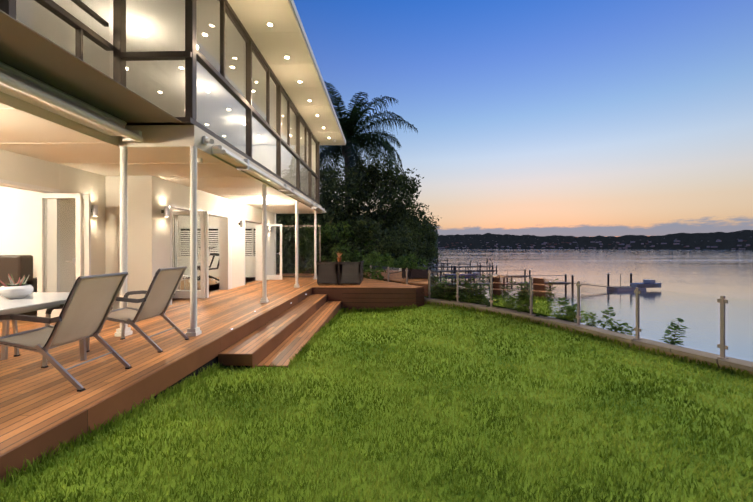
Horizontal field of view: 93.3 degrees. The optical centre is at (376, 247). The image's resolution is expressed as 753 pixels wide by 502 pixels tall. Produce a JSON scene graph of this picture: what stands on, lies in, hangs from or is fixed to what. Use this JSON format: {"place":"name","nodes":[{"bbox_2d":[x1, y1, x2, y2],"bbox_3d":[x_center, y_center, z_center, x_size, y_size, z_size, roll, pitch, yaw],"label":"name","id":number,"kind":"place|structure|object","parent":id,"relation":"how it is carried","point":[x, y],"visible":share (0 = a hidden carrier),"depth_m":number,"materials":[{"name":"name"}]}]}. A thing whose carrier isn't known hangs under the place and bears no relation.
{"place":"outdoors","nodes":[
{"label":"outdoors","id":0,"kind":"place"},
{"bbox_2d":[276,262,433,297],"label":"shore bank","id":1,"kind":"structure","parent":0,"point":[278,271],"depth_m":30.92,"materials":[{"name":"green plant"}]},
{"bbox_2d":[0,273,341,482],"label":"deck","id":2,"kind":"structure","parent":1,"relation":"on","point":[42,409],"depth_m":4.24,"materials":[{"name":"brown wood"}]},
{"bbox_2d":[0,319,19,356],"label":"sling chair","id":3,"kind":"object","parent":2,"relation":"on","point":[15,330],"visible":0.19,"depth_m":4.09,"materials":[{"name":"silver metal"}]},
{"bbox_2d":[0,292,86,359],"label":"outdoor table","id":4,"kind":"object","parent":2,"relation":"on","point":[34,301],"visible":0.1,"depth_m":3.63,"materials":[{"name":"silver metal"}]},
{"bbox_2d":[0,274,33,298],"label":"succulent bowl","id":5,"kind":"object","parent":4,"relation":"on","point":[13,290],"visible":1,"depth_m":3.66,"materials":[{"name":"white ceramic"}]},
{"bbox_2d":[0,272,131,391],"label":"sling chair","id":6,"kind":"object","parent":2,"relation":"on","point":[86,307],"visible":0.88,"depth_m":3.33,"materials":[{"name":"beige fabric"}]},
{"bbox_2d":[86,266,188,352],"bbox_3d":[-3.022,0.752,4.547,0.935,1.003,0.628,0,0,2],"label":"sling chair","id":7,"kind":"object","parent":2,"relation":"on","point":[159,293],"visible":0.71,"depth_m":4.51,"materials":[{"name":"beige fabric"}]},
{"bbox_2d":[0,0,345,329],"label":"house","id":8,"kind":"structure","parent":2,"relation":"on","point":[39,146],"depth_m":6.87,"materials":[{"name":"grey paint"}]},
{"bbox_2d":[0,255,36,315],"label":"leather sofa","id":9,"kind":"object","parent":8,"relation":"on","point":[17,266],"visible":0.17,"depth_m":6.07,"materials":[{"name":"brown leather"}]},
{"bbox_2d":[0,179,281,317],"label":"doors","id":10,"kind":"structure","parent":8,"relation":"in","point":[52,197],"depth_m":6.09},
{"bbox_2d":[0,0,317,203],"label":"glazing frames","id":11,"kind":"structure","parent":8,"relation":"attached to","point":[191,55],"depth_m":5.09,"materials":[{"name":"brown metal"}]},
{"bbox_2d":[3,0,316,200],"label":"window glass","id":12,"kind":"object","parent":8,"relation":"attached to","point":[289,165],"visible":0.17,"depth_m":7.55,"materials":[{"name":"clear glass"}]},
{"bbox_2d":[0,62,325,212],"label":"awning cassettes","id":13,"kind":"object","parent":8,"relation":"on","point":[16,83],"visible":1,"depth_m":4.16,"materials":[{"name":"white metal"}]},
{"bbox_2d":[16,0,315,144],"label":"upper-floor interior","id":14,"kind":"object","parent":8,"relation":"attached to","point":[42,18],"depth_m":7.57,"materials":[{"name":"white"}]},
{"bbox_2d":[178,258,189,289],"bbox_3d":[-5.419,0.777,9.903,0.440,0.950,0.460,0,0,2],"label":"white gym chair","id":15,"kind":"object","parent":8,"relation":"on","point":[187,262],"depth_m":10.09,"materials":[{"name":"white"}]},
{"bbox_2d":[179,263,200,289],"bbox_3d":[-6.237,0.882,11.115,1.000,0.740,1.300,0,0,2],"label":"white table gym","id":16,"kind":"object","parent":8,"relation":"on","point":[200,277],"depth_m":11.68,"materials":[{"name":"white"}]},
{"bbox_2d":[181,247,218,280],"bbox_3d":[-6.789,0.619,13.677,1.400,1.266,0.508,0,0,-8],"label":"exercise bike","id":17,"kind":"object","parent":8,"relation":"on","point":[213,254],"visible":0.15,"depth_m":13.65,"materials":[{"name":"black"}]},
{"bbox_2d":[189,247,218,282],"bbox_3d":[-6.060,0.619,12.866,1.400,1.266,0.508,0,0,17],"label":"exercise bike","id":18,"kind":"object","parent":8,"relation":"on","point":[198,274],"visible":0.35,"depth_m":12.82,"materials":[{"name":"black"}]},
{"bbox_2d":[91,23,329,231],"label":"light fixtures","id":19,"kind":"object","parent":8,"relation":"attached to","point":[165,211],"visible":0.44,"depth_m":7.41,"materials":[{"name":"white"}]},
{"bbox_2d":[178,227,255,256],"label":"shutters","id":20,"kind":"object","parent":8,"relation":"attached to","point":[250,246],"visible":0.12,"depth_m":14.94,"materials":[{"name":"white wood"}]},
{"bbox_2d":[197,136,335,163],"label":"cctv cameras","id":21,"kind":"object","parent":8,"relation":"attached to","point":[206,140],"visible":0.96,"depth_m":5.37,"materials":[{"name":"white"}]},
{"bbox_2d":[274,225,320,276],"bbox_3d":[-3.311,0.162,14.889,1.950,2.180,0.040,0,0,2],"label":"glass door","id":22,"kind":"structure","parent":8,"relation":"attached to","point":[319,226],"depth_m":14.87,"materials":[{"name":"clear glass"}]},
{"bbox_2d":[114,142,319,336],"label":"verandah posts","id":23,"kind":"object","parent":2,"relation":"on","point":[193,330],"visible":0.92,"depth_m":5.05,"materials":[{"name":"white metal"}]},
{"bbox_2d":[276,190,334,267],"bbox_3d":[-8.467,-1.119,33.063,12.949,10.814,13.441,0,0,23],"label":"tree","id":24,"kind":"object","parent":1,"relation":"on","point":[306,221],"depth_m":31.42,"materials":[{"name":"green plant"}]},
{"bbox_2d":[276,220,378,273],"bbox_3d":[-2.554,1.443,18.797,6.034,5.674,4.876,0,0,2],"label":"hedge","id":25,"kind":"object","parent":1,"relation":"on","point":[324,234],"visible":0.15,"depth_m":18.00,"materials":[{"name":"green plant"}]},
{"bbox_2d":[276,151,379,272],"bbox_3d":[-4.740,-0.696,21.735,9.420,10.961,10.046,0,0,38],"label":"tree","id":26,"kind":"object","parent":1,"relation":"on","point":[287,219],"visible":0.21,"depth_m":19.16,"materials":[{"name":"green plant"}]},
{"bbox_2d":[311,277,424,309],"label":"deck platform","id":27,"kind":"structure","parent":1,"relation":"on","point":[366,293],"depth_m":11.08,"materials":[{"name":"brown wood"}]},
{"bbox_2d":[316,260,363,284],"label":"planters","id":28,"kind":"object","parent":27,"relation":"on","point":[341,272],"visible":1,"depth_m":11.91,"materials":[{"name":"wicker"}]},
{"bbox_2d":[320,81,417,212],"bbox_3d":[-1.897,-2.682,25.129,8.408,15.904,9.017,0,0,-23],"label":"palm tree","id":29,"kind":"object","parent":1,"relation":"on","point":[353,136],"visible":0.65,"depth_m":24.09,"materials":[{"name":"green plant"}]},
{"bbox_2d":[312,214,427,270],"bbox_3d":[-0.506,1.212,19.998,5.984,6.101,5.739,0,0,-33],"label":"tree","id":30,"kind":"object","parent":1,"relation":"on","point":[389,244],"visible":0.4,"depth_m":18.91,"materials":[{"name":"green plant"}]},
{"bbox_2d":[313,154,432,261],"bbox_3d":[-0.214,-0.619,25.531,8.734,11.769,9.976,0,0,2],"label":"tree","id":31,"kind":"object","parent":1,"relation":"on","point":[383,180],"visible":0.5,"depth_m":23.34,"materials":[{"name":"green plant"}]},
{"bbox_2d":[362,251,428,279],"bbox_3d":[0.712,1.789,15.624,3.129,3.370,3.724,0,0,43],"label":"shrub","id":32,"kind":"object","parent":1,"relation":"on","point":[406,262],"visible":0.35,"depth_m":15.21,"materials":[{"name":"green plant"}]},
{"bbox_2d":[371,203,441,269],"bbox_3d":[1.896,0.916,29.959,7.365,9.706,7.382,0,0,2],"label":"tree","id":33,"kind":"object","parent":1,"relation":"on","point":[428,250],"visible":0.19,"depth_m":28.95,"materials":[{"name":"green plant"}]},
{"bbox_2d":[413,240,438,265],"bbox_3d":[3.679,1.429,37.038,5.848,8.676,5.709,0,0,-28],"label":"foliage","id":34,"kind":"object","parent":1,"relation":"on","point":[431,252],"depth_m":36.82,"materials":[{"name":"green plant"}]},
{"bbox_2d":[428,275,464,297],"bbox_3d":[2.461,2.234,13.924,2.599,2.496,2.920,0,0,2],"label":"shrub","id":35,"kind":"object","parent":1,"relation":"on","point":[437,277],"depth_m":14.26,"materials":[{"name":"green plant"}]},
{"bbox_2d":[424,297,752,374],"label":"kerb wall","id":36,"kind":"structure","parent":1,"relation":"on","point":[700,356],"depth_m":6.60,"materials":[{"name":"concrete"}]},
{"bbox_2d":[370,265,728,358],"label":"fence posts","id":37,"kind":"object","parent":36,"relation":"on","point":[722,301],"visible":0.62,"depth_m":6.49,"materials":[{"name":"grey metal"}]},
{"bbox_2d":[363,265,752,358],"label":"glass fence","id":38,"kind":"object","parent":36,"relation":"on","point":[542,304],"visible":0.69,"depth_m":9.02,"materials":[{"name":"clear glass"}]},
{"bbox_2d":[0,301,752,501],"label":"lawn","id":39,"kind":"structure","parent":0,"point":[673,473],"depth_m":2.94,"materials":[{"name":"green plant"}]},
{"bbox_2d":[294,0,752,236],"label":"sky","id":40,"kind":"structure","parent":0,"point":[524,113],"materials":[{"name":"blue"}]},
{"bbox_2d":[425,274,689,345],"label":"shrubs","id":41,"kind":"object","parent":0,"point":[472,297],"visible":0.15,"depth_m":9.52,"materials":[{"name":"green plant"}]},
{"bbox_2d":[418,249,752,361],"bbox_3d":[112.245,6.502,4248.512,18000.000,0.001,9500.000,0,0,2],"label":"water","id":42,"kind":"structure","parent":0,"point":[686,275],"depth_m":67.85,"materials":[{"name":"blue liquid"}]},
{"bbox_2d":[425,260,470,265],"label":"jetty","id":43,"kind":"object","parent":42,"relation":"in","point":[458,264],"visible":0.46,"depth_m":115.04,"materials":[{"name":"grey wood"}]},
{"bbox_2d":[418,265,496,275],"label":"jetty","id":44,"kind":"object","parent":42,"relation":"in","point":[492,271],"visible":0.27,"depth_m":78.94,"materials":[{"name":"grey"}]},
{"bbox_2d":[425,262,492,270],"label":"jetty","id":45,"kind":"object","parent":42,"relation":"in","point":[465,267],"visible":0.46,"depth_m":97.04,"materials":[{"name":"grey"}]},
{"bbox_2d":[433,269,530,282],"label":"jetty","id":46,"kind":"object","parent":42,"relation":"in","point":[470,275],"visible":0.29,"depth_m":64.05,"materials":[{"name":"grey"}]},
{"bbox_2d":[430,273,660,291],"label":"jetty","id":47,"kind":"object","parent":42,"relation":"in","point":[646,283],"visible":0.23,"depth_m":53.04,"materials":[{"name":"grey"}]},
{"bbox_2d":[436,217,752,236],"bbox_3d":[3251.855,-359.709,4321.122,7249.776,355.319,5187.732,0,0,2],"label":"cloud","id":48,"kind":"structure","parent":0,"point":[709,226],"depth_m":5786.99,"materials":[{"name":"grey"}]},
{"bbox_2d":[438,230,752,249],"bbox_3d":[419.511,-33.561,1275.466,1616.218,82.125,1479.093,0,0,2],"label":"shore hills","id":49,"kind":"structure","parent":0,"point":[740,240],"depth_m":1324.29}
]}

